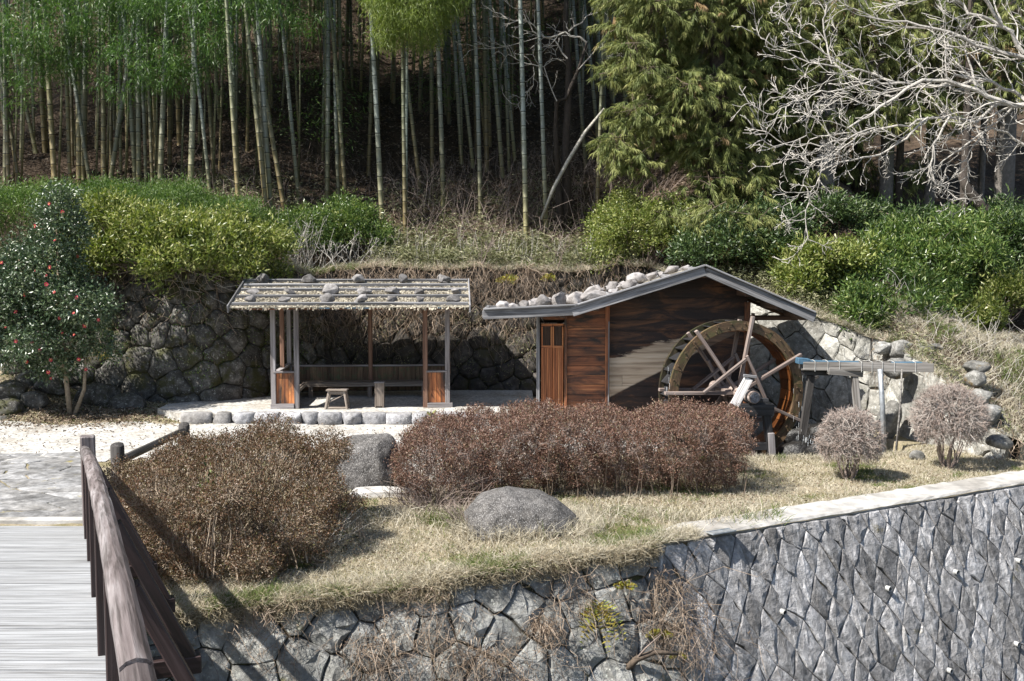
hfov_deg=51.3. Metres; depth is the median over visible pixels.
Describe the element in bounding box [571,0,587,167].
bamboo
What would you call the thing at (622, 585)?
fern
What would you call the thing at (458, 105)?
bamboo
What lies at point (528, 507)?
boulder
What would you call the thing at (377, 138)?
bamboo
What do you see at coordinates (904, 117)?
cedar tree
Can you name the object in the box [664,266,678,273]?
roof stone
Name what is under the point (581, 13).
bamboo
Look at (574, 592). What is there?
dried vine
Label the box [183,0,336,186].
bamboo
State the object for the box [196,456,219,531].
seedling
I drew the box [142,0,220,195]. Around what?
bamboo
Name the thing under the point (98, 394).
rock
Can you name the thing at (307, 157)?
dry stalks
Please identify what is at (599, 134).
bamboo
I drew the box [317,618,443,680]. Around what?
dried vine
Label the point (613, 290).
roof stone
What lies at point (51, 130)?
bamboo
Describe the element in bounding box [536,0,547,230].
bamboo
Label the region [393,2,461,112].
bamboo
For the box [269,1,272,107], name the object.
bamboo
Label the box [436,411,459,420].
kerb stone
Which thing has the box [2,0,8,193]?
bamboo
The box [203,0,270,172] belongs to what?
bamboo
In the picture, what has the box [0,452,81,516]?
stone paving
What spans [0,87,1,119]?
bamboo
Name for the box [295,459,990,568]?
fallen leaves
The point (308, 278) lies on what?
roof stone
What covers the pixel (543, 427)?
azalea hedge
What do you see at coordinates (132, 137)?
bamboo
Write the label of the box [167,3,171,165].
bamboo
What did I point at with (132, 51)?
bamboo
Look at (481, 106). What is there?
bamboo
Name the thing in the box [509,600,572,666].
dried vine
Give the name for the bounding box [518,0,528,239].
bamboo
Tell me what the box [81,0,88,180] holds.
bamboo
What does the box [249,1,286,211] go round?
bamboo
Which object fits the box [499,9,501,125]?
bamboo
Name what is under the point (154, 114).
bamboo
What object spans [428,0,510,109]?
bamboo
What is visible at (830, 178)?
cedar tree
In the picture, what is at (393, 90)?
bamboo
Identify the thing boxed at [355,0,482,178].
bamboo
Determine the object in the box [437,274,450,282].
roof stone
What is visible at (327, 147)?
bamboo
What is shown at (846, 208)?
evergreen bush
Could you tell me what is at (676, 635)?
dried vine
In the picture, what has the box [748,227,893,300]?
evergreen shrub
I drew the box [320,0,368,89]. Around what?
bamboo
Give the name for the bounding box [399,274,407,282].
roof stone
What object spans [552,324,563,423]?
door
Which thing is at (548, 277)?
fern
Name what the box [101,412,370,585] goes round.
azalea bush
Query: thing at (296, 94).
bamboo
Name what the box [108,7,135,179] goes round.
bamboo
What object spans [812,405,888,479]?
round shrub
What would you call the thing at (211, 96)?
bamboo
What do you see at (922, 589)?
river wall
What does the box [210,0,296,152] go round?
bamboo
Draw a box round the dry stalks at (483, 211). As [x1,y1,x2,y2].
[382,138,683,251]
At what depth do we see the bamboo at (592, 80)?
31.36 m
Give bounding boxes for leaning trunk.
[957,172,989,212]
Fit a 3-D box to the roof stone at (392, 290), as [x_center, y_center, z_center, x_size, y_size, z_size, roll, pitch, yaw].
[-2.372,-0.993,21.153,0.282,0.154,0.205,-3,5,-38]
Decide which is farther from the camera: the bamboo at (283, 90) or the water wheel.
the bamboo at (283, 90)
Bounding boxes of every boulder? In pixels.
[305,432,398,491]
[462,485,577,540]
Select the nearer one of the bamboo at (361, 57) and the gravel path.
the gravel path
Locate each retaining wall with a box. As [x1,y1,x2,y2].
[0,268,325,402]
[322,265,655,395]
[656,269,1020,460]
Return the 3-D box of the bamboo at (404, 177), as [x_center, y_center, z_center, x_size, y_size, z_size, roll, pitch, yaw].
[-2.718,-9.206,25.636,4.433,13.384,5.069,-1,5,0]
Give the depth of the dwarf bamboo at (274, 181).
26.69 m
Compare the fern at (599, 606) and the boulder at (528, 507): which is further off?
the boulder at (528, 507)
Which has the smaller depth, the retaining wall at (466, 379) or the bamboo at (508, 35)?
the retaining wall at (466, 379)
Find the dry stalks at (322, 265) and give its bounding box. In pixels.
[276,222,647,268]
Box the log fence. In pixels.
[110,422,189,478]
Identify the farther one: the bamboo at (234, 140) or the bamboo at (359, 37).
the bamboo at (359, 37)
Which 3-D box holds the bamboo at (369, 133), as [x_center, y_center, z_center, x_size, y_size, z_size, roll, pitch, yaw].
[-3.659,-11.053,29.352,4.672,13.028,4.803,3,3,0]
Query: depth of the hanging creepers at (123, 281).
22.26 m
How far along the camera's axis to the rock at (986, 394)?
16.66 m
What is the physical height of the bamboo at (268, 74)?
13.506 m
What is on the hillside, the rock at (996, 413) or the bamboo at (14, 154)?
the bamboo at (14, 154)
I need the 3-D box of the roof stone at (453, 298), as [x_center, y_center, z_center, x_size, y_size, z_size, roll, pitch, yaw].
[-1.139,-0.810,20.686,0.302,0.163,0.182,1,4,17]
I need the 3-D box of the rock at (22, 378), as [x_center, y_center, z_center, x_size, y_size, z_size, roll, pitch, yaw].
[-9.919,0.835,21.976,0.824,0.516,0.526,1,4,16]
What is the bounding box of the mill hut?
[482,264,816,447]
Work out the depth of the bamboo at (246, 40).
35.03 m
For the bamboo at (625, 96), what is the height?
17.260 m
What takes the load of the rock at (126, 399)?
on the ground at (890, 444)
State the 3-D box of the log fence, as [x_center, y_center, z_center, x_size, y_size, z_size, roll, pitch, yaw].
[-5.087,1.659,15.192,0.173,0.944,3.330,0,4,-2]
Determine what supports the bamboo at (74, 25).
on the hillside
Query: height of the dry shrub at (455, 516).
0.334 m
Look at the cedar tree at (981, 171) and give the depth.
26.69 m
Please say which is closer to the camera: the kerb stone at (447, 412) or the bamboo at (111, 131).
the kerb stone at (447, 412)
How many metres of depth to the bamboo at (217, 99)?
30.88 m
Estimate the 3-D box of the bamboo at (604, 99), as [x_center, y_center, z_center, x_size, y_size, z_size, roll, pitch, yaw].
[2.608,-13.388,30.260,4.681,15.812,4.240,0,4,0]
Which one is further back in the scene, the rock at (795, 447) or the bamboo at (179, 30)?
the bamboo at (179, 30)
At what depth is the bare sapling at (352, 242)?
24.21 m
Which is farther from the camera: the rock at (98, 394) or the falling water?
the rock at (98, 394)
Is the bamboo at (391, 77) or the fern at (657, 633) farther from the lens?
the bamboo at (391, 77)
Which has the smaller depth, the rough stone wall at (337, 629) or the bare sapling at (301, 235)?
the rough stone wall at (337, 629)
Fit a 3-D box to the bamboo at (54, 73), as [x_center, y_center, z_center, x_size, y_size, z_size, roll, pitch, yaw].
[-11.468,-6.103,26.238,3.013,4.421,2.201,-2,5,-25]
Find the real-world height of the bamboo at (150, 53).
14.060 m
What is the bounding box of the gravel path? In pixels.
[0,402,667,481]
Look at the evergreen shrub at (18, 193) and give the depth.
23.17 m
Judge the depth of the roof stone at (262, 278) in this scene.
21.70 m
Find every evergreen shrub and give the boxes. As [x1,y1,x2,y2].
[0,171,87,263]
[45,179,304,300]
[55,169,266,221]
[245,186,401,259]
[576,179,708,280]
[655,190,824,273]
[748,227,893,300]
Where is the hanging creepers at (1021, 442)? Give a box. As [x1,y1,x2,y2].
[863,332,1023,463]
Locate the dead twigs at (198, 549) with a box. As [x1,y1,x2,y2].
[149,526,259,568]
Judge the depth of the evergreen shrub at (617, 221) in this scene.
24.14 m
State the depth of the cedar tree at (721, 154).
23.50 m
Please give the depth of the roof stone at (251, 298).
20.41 m
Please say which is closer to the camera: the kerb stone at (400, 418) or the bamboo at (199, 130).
the kerb stone at (400, 418)
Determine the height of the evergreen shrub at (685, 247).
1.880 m
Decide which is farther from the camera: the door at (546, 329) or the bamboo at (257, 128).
the bamboo at (257, 128)
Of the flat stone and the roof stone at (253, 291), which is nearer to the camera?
the flat stone
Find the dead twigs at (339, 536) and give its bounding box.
[246,499,370,550]
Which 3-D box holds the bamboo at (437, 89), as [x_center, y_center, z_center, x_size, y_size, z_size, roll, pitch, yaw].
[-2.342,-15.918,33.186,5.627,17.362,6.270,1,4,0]
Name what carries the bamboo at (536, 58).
on the hillside
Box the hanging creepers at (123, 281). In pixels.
[68,260,292,368]
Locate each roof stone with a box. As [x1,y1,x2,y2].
[245,295,255,301]
[246,288,258,294]
[256,273,268,282]
[278,296,298,306]
[284,288,295,293]
[301,274,319,282]
[320,293,334,301]
[322,283,339,293]
[352,274,364,282]
[354,293,367,301]
[356,287,371,293]
[385,287,399,293]
[387,296,397,301]
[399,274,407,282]
[414,287,423,293]
[416,294,427,301]
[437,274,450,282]
[446,295,460,301]
[449,288,460,293]
[496,301,509,306]
[517,300,528,305]
[529,299,536,305]
[535,294,551,322]
[551,291,569,304]
[566,292,583,303]
[580,290,606,300]
[584,284,602,292]
[606,281,618,291]
[609,288,619,293]
[621,279,637,289]
[626,272,645,283]
[645,272,657,280]
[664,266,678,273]
[679,265,689,270]
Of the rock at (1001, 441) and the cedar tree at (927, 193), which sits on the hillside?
the cedar tree at (927, 193)
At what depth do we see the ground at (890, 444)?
13.88 m
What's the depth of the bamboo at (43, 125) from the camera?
29.25 m
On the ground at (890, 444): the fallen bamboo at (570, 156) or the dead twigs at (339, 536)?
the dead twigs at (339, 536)
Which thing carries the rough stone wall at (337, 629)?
on the ground at (890, 444)
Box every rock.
[0,380,28,399]
[0,398,23,415]
[0,415,10,419]
[1,359,38,375]
[13,369,46,385]
[20,390,48,408]
[32,377,64,394]
[74,383,121,405]
[107,392,146,409]
[776,441,808,457]
[783,424,812,444]
[805,441,838,456]
[807,422,835,443]
[872,341,890,354]
[876,400,901,438]
[883,358,911,379]
[889,340,912,357]
[909,450,924,459]
[926,343,943,350]
[962,360,991,372]
[963,370,986,387]
[971,388,992,404]
[982,404,1001,425]
[985,434,1013,449]
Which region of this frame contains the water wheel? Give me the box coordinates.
[658,316,802,456]
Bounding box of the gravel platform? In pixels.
[157,390,532,421]
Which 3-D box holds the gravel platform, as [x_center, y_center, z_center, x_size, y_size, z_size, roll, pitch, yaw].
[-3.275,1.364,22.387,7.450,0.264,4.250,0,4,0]
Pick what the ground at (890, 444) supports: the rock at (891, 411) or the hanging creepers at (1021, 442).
the rock at (891, 411)
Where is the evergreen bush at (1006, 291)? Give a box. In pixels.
[931,265,1023,333]
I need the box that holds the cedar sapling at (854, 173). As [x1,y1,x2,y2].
[796,0,1023,204]
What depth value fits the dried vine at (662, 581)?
11.17 m
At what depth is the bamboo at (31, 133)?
29.24 m
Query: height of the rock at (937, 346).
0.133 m
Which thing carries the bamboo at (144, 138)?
on the hillside
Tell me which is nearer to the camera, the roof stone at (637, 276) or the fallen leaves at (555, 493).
the fallen leaves at (555, 493)
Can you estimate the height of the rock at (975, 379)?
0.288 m
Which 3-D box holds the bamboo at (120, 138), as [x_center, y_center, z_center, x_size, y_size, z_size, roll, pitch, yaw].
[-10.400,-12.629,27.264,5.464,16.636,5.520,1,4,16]
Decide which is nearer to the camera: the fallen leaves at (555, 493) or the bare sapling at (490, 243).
the fallen leaves at (555, 493)
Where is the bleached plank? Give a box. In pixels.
[731,374,756,405]
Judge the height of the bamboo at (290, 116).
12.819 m
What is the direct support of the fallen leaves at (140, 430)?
on the gravel path
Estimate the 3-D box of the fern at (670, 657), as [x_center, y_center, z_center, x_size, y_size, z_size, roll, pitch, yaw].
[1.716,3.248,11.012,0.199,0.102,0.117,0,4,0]
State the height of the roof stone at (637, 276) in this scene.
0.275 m
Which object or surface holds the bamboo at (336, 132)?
on the hillside
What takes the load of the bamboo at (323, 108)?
on the hillside
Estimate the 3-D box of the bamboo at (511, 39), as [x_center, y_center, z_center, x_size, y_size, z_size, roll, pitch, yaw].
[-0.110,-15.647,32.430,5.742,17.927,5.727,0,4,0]
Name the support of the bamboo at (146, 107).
on the hillside
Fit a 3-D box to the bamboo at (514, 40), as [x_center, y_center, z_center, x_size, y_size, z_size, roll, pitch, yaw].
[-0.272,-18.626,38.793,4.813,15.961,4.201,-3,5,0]
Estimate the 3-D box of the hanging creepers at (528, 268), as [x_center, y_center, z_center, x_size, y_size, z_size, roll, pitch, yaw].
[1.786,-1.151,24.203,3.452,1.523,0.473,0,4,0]
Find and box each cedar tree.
[584,0,819,259]
[700,0,875,204]
[783,0,1023,212]
[784,0,869,195]
[814,8,903,196]
[846,0,942,207]
[866,0,1002,208]
[886,0,1023,211]
[943,0,1023,208]
[978,13,989,197]
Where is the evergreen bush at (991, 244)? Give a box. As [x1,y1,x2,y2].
[902,198,1022,308]
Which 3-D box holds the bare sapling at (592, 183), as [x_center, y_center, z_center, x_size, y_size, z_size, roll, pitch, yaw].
[1.988,-4.066,27.319,0.696,1.699,1.772,3,5,36]
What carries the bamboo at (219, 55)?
on the hillside
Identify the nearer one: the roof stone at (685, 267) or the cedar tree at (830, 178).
the roof stone at (685, 267)
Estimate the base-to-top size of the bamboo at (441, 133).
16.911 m
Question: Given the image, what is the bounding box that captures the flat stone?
[350,486,415,498]
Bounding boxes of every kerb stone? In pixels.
[180,411,212,423]
[213,411,232,423]
[232,411,255,423]
[254,411,280,423]
[280,411,301,423]
[301,411,318,424]
[317,411,342,424]
[342,411,361,424]
[362,412,385,423]
[386,412,411,424]
[411,411,433,423]
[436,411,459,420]
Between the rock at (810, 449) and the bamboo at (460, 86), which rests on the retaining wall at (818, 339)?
the rock at (810, 449)
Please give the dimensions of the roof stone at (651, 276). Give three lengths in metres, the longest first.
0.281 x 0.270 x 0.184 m
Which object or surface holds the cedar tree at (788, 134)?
on the hillside
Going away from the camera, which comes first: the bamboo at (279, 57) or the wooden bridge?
the wooden bridge
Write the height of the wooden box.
0.518 m
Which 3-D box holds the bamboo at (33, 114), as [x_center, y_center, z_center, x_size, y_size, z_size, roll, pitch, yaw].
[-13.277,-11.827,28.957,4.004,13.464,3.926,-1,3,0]
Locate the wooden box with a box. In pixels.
[374,381,384,407]
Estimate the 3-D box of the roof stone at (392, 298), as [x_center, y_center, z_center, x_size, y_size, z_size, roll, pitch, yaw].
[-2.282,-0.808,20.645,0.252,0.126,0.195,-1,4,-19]
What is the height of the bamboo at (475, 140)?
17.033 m
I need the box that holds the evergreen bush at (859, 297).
[825,272,957,339]
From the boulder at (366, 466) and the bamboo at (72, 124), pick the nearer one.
the boulder at (366, 466)
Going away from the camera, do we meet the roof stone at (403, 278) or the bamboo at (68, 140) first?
the roof stone at (403, 278)
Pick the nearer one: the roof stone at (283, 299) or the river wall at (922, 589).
the river wall at (922, 589)
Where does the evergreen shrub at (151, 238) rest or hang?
on the hillside
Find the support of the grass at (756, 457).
on the ground at (890, 444)
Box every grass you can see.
[0,372,216,425]
[16,255,975,411]
[133,443,1023,614]
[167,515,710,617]
[368,487,799,546]
[701,444,955,462]
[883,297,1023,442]
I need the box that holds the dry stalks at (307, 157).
[164,131,682,263]
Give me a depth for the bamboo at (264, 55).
29.36 m
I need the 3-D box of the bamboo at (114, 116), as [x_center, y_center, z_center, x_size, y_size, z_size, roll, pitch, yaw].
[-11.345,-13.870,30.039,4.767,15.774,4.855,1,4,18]
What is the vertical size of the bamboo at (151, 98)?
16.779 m
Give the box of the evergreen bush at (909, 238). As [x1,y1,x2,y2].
[828,205,992,306]
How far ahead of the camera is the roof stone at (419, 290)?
21.11 m
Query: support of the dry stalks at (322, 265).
on the hillside
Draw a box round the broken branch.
[626,634,678,669]
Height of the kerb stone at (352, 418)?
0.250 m
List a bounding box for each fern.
[88,351,113,361]
[496,274,518,283]
[540,273,555,280]
[579,600,626,652]
[613,580,637,589]
[645,628,673,638]
[669,650,686,658]
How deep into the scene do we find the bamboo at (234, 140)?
24.99 m
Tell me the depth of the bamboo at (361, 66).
34.41 m
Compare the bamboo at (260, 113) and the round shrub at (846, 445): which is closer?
the round shrub at (846, 445)
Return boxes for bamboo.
[0,0,37,153]
[0,0,63,185]
[0,0,124,180]
[0,7,112,165]
[0,10,36,124]
[0,14,47,184]
[0,59,21,187]
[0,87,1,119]
[1,0,60,152]
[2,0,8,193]
[2,0,38,188]
[8,3,107,155]
[19,0,25,160]
[35,0,46,153]
[39,0,48,150]
[41,0,56,182]
[42,14,113,114]
[43,0,208,176]
[59,0,155,179]
[63,2,71,184]
[63,8,91,186]
[68,3,73,167]
[68,7,155,169]
[71,2,74,48]
[73,9,183,183]
[75,1,81,185]
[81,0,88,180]
[91,0,163,126]
[91,10,149,128]
[94,1,180,143]
[94,3,100,148]
[99,0,236,74]
[101,6,105,180]
[108,6,115,129]
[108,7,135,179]
[109,6,112,167]
[111,28,203,182]
[112,7,113,83]
[114,2,116,75]
[114,155,365,252]
[117,1,122,173]
[120,3,179,105]
[120,7,184,138]
[121,6,135,184]
[125,0,222,183]
[134,2,212,133]
[135,9,140,188]
[139,0,164,185]
[141,16,154,159]
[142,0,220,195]
[146,2,153,186]
[149,11,158,172]
[157,0,169,186]
[157,19,256,182]
[159,3,209,82]
[162,0,261,185]
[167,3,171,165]
[173,2,180,144]
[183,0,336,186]
[187,0,197,183]
[188,1,241,118]
[188,1,245,104]
[198,2,216,149]
[198,27,202,143]
[201,1,215,178]
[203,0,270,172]
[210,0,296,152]
[218,1,224,169]
[224,0,239,198]
[231,0,341,196]
[232,7,272,65]
[234,3,238,148]
[237,0,338,184]
[242,5,245,81]
[243,0,268,209]
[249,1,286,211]
[255,0,273,209]
[258,17,265,175]
[262,0,266,90]
[266,10,270,137]
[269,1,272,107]
[271,0,378,199]
[274,6,290,78]
[281,0,288,105]
[286,0,289,54]
[291,0,298,131]
[301,0,336,72]
[301,0,371,196]
[311,0,315,49]
[312,0,366,90]
[315,0,359,65]
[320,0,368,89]
[321,0,323,49]
[321,50,324,160]
[325,0,330,203]
[328,0,347,198]
[336,0,338,43]
[336,5,386,111]
[338,0,342,182]
[343,1,410,123]
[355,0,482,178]
[357,221,649,270]
[358,0,360,62]
[359,5,365,92]
[363,0,409,103]
[366,8,375,176]
[369,7,384,222]
[372,15,377,125]
[380,20,481,168]
[390,5,396,99]
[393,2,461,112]
[397,4,421,188]
[398,10,472,109]
[401,5,406,233]
[404,0,468,100]
[412,16,427,72]
[415,5,488,116]
[425,8,489,146]
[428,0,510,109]
[428,1,524,155]
[435,0,445,207]
[436,9,440,108]
[442,1,480,99]
[443,1,505,141]
[452,19,462,163]
[453,0,534,172]
[454,2,474,167]
[461,0,551,171]
[465,6,468,82]
[472,0,482,221]
[476,0,480,36]
[477,0,535,120]
[486,1,491,147]
[488,0,504,178]
[493,0,495,35]
[495,0,536,51]
[499,0,515,160]
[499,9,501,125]
[505,0,510,122]
[513,0,515,49]
[515,0,558,79]
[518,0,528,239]
[518,15,519,104]
[519,52,521,155]
[530,0,531,20]
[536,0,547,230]
[540,0,541,28]
[540,108,603,219]
[542,0,543,32]
[559,0,628,131]
[562,0,594,78]
[568,0,570,51]
[569,1,614,106]
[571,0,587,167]
[576,2,630,131]
[580,0,585,136]
[582,0,597,137]
[582,0,666,160]
[588,2,593,81]
[593,0,595,36]
[595,7,605,213]
[602,4,606,142]
[607,0,611,99]
[683,254,1022,432]
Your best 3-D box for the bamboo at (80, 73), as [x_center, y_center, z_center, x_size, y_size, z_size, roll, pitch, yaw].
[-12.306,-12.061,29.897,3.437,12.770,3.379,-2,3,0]
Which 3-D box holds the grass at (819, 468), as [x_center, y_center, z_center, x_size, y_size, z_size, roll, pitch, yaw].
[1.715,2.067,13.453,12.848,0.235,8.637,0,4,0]
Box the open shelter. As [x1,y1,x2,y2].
[227,278,470,408]
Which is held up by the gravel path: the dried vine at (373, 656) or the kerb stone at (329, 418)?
the kerb stone at (329, 418)
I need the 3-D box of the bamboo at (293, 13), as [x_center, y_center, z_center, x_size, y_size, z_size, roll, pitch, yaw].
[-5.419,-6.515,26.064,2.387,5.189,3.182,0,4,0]
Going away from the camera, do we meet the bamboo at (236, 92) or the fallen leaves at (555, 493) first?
the fallen leaves at (555, 493)
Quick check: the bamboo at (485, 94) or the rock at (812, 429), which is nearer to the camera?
the rock at (812, 429)
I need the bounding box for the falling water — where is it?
[668,367,810,443]
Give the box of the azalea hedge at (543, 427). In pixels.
[383,393,758,505]
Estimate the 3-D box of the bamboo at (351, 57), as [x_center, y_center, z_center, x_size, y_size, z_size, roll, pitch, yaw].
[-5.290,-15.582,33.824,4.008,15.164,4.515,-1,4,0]
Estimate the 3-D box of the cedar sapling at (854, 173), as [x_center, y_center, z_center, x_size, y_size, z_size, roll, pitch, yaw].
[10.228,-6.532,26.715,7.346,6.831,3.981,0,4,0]
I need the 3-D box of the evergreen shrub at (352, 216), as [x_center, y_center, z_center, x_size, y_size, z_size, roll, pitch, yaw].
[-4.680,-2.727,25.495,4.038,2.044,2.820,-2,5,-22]
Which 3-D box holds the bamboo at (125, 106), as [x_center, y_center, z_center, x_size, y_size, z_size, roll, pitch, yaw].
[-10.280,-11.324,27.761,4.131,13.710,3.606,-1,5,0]
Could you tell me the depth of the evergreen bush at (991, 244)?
21.49 m
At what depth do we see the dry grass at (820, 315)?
24.12 m
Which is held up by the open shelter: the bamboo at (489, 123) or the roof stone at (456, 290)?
the roof stone at (456, 290)
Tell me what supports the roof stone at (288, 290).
on the open shelter
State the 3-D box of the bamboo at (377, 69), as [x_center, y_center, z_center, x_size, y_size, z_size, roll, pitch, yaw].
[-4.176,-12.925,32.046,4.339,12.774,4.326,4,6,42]
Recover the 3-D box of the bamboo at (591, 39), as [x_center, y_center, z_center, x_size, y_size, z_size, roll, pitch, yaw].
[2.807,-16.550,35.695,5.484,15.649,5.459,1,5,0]
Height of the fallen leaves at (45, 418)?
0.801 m
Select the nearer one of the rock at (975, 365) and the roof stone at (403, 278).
the rock at (975, 365)
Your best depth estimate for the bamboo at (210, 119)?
27.05 m
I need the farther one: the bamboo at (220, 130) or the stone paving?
the bamboo at (220, 130)
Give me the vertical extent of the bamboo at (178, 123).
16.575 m
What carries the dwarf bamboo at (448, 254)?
on the hillside
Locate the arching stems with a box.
[157,270,246,312]
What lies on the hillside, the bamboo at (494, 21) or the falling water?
the bamboo at (494, 21)
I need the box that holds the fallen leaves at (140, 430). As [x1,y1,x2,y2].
[2,392,495,452]
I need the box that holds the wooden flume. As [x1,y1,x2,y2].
[795,357,933,454]
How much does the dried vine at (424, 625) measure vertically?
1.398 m
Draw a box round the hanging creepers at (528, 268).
[516,256,657,298]
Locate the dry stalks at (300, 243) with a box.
[278,210,353,269]
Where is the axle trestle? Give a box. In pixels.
[733,398,775,455]
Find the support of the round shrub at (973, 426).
on the ground at (890, 444)
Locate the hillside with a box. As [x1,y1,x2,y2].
[0,0,1023,440]
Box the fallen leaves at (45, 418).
[0,374,227,436]
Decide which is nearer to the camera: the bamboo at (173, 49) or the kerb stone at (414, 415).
the kerb stone at (414, 415)
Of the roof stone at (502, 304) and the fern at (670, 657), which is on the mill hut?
the roof stone at (502, 304)
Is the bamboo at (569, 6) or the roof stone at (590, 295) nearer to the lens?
the roof stone at (590, 295)
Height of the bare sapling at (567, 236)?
0.934 m
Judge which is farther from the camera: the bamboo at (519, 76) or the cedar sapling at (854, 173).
the bamboo at (519, 76)
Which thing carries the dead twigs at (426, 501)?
on the ground at (890, 444)
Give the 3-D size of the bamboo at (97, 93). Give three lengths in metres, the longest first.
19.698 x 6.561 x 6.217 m
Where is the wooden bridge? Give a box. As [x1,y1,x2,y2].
[0,434,201,680]
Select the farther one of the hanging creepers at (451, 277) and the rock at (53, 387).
the hanging creepers at (451, 277)
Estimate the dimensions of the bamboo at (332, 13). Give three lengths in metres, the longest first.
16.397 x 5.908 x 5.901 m
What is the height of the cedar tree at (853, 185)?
14.000 m
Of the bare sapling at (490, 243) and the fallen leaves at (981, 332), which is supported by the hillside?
the fallen leaves at (981, 332)
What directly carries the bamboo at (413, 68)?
on the hillside
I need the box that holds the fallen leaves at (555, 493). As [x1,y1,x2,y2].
[137,486,765,598]
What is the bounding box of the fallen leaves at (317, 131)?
[0,0,837,268]
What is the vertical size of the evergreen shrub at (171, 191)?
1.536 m
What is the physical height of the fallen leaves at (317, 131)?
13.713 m
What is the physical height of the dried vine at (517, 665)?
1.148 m
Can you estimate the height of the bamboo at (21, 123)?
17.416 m
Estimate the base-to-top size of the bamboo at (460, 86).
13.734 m
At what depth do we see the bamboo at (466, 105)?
29.64 m
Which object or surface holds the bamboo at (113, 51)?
on the hillside
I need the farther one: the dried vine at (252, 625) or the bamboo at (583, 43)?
the bamboo at (583, 43)
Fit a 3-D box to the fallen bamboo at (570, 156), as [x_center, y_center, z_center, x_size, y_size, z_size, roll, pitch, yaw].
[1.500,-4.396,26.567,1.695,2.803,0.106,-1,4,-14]
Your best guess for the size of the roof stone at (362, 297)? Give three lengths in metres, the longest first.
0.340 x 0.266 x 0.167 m
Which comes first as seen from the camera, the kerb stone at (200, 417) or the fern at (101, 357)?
the kerb stone at (200, 417)
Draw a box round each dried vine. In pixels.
[176,563,331,680]
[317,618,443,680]
[356,567,502,680]
[409,612,534,680]
[436,628,595,680]
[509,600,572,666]
[510,550,660,673]
[603,506,777,680]
[605,570,782,680]
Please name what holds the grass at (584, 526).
on the ground at (890, 444)
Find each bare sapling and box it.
[286,220,322,264]
[313,231,378,270]
[383,157,447,211]
[465,236,496,267]
[542,232,571,267]
[563,154,607,214]
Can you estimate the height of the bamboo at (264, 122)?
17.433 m
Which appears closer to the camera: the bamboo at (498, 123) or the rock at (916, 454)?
the rock at (916, 454)
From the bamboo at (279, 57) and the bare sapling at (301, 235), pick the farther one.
the bamboo at (279, 57)
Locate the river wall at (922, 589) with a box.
[621,470,1023,680]
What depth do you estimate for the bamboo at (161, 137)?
26.11 m
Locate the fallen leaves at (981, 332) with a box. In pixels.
[888,274,1023,342]
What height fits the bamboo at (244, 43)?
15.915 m
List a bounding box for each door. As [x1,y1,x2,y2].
[541,324,551,409]
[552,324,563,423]
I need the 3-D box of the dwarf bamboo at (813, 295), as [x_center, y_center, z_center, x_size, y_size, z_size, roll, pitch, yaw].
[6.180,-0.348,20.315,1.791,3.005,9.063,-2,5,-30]
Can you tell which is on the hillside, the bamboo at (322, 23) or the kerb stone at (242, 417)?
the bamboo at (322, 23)
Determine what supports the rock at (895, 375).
on the hillside
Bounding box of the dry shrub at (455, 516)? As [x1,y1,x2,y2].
[430,492,487,526]
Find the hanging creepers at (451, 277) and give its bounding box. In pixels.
[283,260,559,367]
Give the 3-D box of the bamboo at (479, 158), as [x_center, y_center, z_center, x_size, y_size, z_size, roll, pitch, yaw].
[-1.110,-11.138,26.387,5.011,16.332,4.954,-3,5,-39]
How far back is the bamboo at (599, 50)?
31.66 m
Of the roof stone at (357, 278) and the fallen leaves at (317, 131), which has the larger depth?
the fallen leaves at (317, 131)
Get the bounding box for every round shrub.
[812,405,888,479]
[905,379,993,468]
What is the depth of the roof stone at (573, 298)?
19.14 m
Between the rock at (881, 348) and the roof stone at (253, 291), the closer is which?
the rock at (881, 348)
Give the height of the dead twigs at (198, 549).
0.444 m
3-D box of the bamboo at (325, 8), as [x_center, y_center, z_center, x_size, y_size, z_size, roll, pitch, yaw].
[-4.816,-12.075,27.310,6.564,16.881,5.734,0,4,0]
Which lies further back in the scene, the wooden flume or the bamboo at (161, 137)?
the bamboo at (161, 137)
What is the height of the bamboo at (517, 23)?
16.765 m
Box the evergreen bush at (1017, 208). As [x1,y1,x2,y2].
[963,184,1023,292]
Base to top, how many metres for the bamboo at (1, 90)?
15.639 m
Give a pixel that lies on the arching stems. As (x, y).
(196, 288)
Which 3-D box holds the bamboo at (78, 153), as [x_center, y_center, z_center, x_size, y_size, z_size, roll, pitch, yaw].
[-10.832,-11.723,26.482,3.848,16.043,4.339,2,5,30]
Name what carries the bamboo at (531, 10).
on the hillside
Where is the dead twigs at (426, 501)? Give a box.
[366,468,495,514]
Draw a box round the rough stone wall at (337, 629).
[147,554,698,680]
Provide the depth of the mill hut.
19.74 m
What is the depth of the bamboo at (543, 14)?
41.59 m
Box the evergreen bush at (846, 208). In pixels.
[793,183,942,241]
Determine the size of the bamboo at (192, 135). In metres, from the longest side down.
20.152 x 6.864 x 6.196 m
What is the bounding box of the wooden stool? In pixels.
[324,388,350,409]
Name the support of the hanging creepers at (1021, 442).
attached to the retaining wall at (818, 339)
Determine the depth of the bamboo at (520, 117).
30.12 m
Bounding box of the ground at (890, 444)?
[0,371,1023,597]
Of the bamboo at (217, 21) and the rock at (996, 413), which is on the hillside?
the bamboo at (217, 21)
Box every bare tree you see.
[457,0,621,228]
[730,0,1023,267]
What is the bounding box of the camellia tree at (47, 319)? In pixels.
[0,177,128,413]

